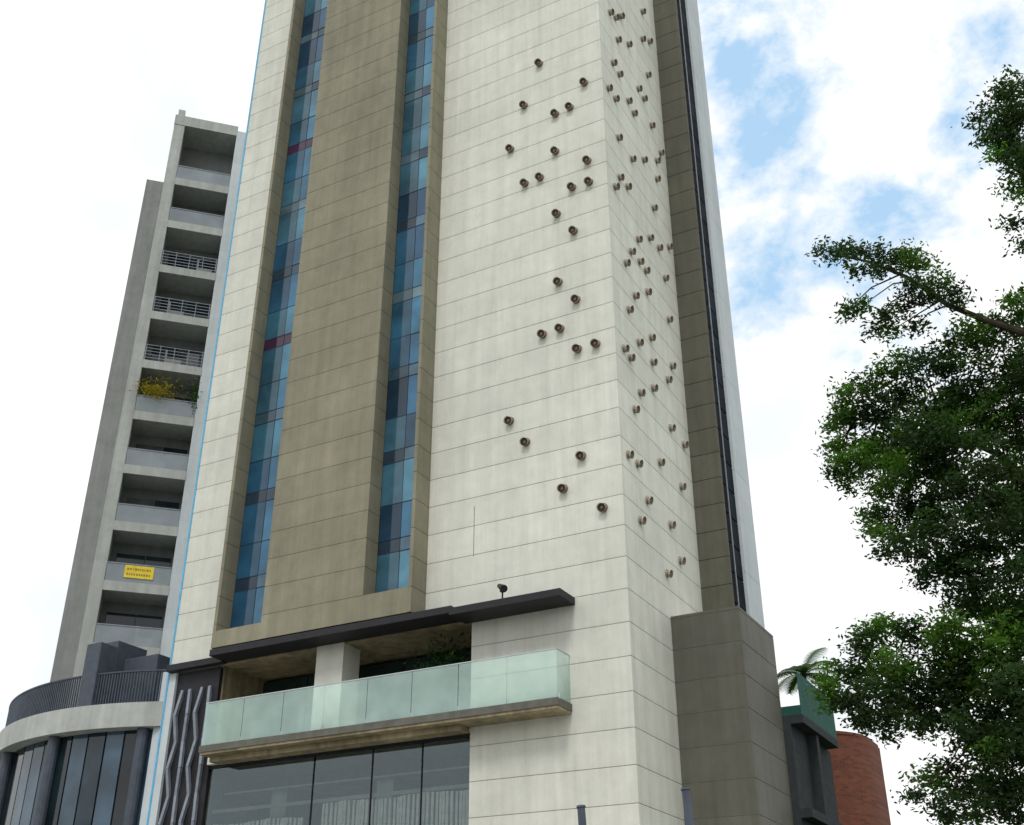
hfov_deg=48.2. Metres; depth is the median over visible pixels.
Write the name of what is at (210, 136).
frame
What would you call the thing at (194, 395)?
hanging plant
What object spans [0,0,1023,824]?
sky
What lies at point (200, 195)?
balcony slabs
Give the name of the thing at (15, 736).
curved slab
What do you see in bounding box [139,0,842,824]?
apartment tower
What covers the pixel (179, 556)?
end column
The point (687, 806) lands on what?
metal post
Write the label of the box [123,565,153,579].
sale banner
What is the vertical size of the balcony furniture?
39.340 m
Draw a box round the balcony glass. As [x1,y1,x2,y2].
[94,166,229,647]
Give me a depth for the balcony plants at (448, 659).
33.94 m
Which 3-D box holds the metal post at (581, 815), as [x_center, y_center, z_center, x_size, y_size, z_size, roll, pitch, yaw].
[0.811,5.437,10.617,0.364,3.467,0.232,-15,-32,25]
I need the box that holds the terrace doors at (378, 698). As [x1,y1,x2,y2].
[258,649,470,737]
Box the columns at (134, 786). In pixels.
[0,727,149,824]
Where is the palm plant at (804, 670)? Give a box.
[777,647,841,694]
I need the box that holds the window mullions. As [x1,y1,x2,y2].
[58,732,125,824]
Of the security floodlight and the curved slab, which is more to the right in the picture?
the security floodlight
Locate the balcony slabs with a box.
[93,177,228,655]
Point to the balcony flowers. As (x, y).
(155, 391)
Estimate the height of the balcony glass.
38.950 m
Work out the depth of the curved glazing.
38.31 m
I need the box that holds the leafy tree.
[802,64,1023,824]
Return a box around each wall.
[77,640,169,706]
[93,128,233,646]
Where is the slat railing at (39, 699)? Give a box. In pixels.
[5,669,165,726]
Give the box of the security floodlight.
[497,584,507,597]
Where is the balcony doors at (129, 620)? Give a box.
[105,254,214,647]
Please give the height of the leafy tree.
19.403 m
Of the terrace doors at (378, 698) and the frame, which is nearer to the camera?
the terrace doors at (378, 698)
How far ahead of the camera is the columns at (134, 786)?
38.07 m
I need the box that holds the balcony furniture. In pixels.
[123,260,211,646]
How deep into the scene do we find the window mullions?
38.06 m
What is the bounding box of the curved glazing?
[0,730,152,824]
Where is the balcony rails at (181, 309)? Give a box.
[97,165,229,629]
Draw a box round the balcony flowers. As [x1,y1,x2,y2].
[121,365,187,401]
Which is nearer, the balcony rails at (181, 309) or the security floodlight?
the security floodlight
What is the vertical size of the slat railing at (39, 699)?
1.140 m
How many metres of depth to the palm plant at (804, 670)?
40.90 m
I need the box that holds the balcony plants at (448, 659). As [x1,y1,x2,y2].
[396,631,471,714]
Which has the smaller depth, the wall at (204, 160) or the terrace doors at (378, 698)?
the terrace doors at (378, 698)
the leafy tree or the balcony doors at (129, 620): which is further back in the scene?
the balcony doors at (129, 620)
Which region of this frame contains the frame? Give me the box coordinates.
[67,109,237,707]
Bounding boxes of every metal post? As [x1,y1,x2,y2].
[576,805,585,824]
[681,787,693,824]
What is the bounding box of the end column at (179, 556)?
[160,131,245,656]
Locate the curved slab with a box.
[0,701,163,763]
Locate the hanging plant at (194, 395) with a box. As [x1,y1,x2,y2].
[187,377,202,413]
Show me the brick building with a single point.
(859, 783)
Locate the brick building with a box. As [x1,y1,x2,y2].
[827,731,890,824]

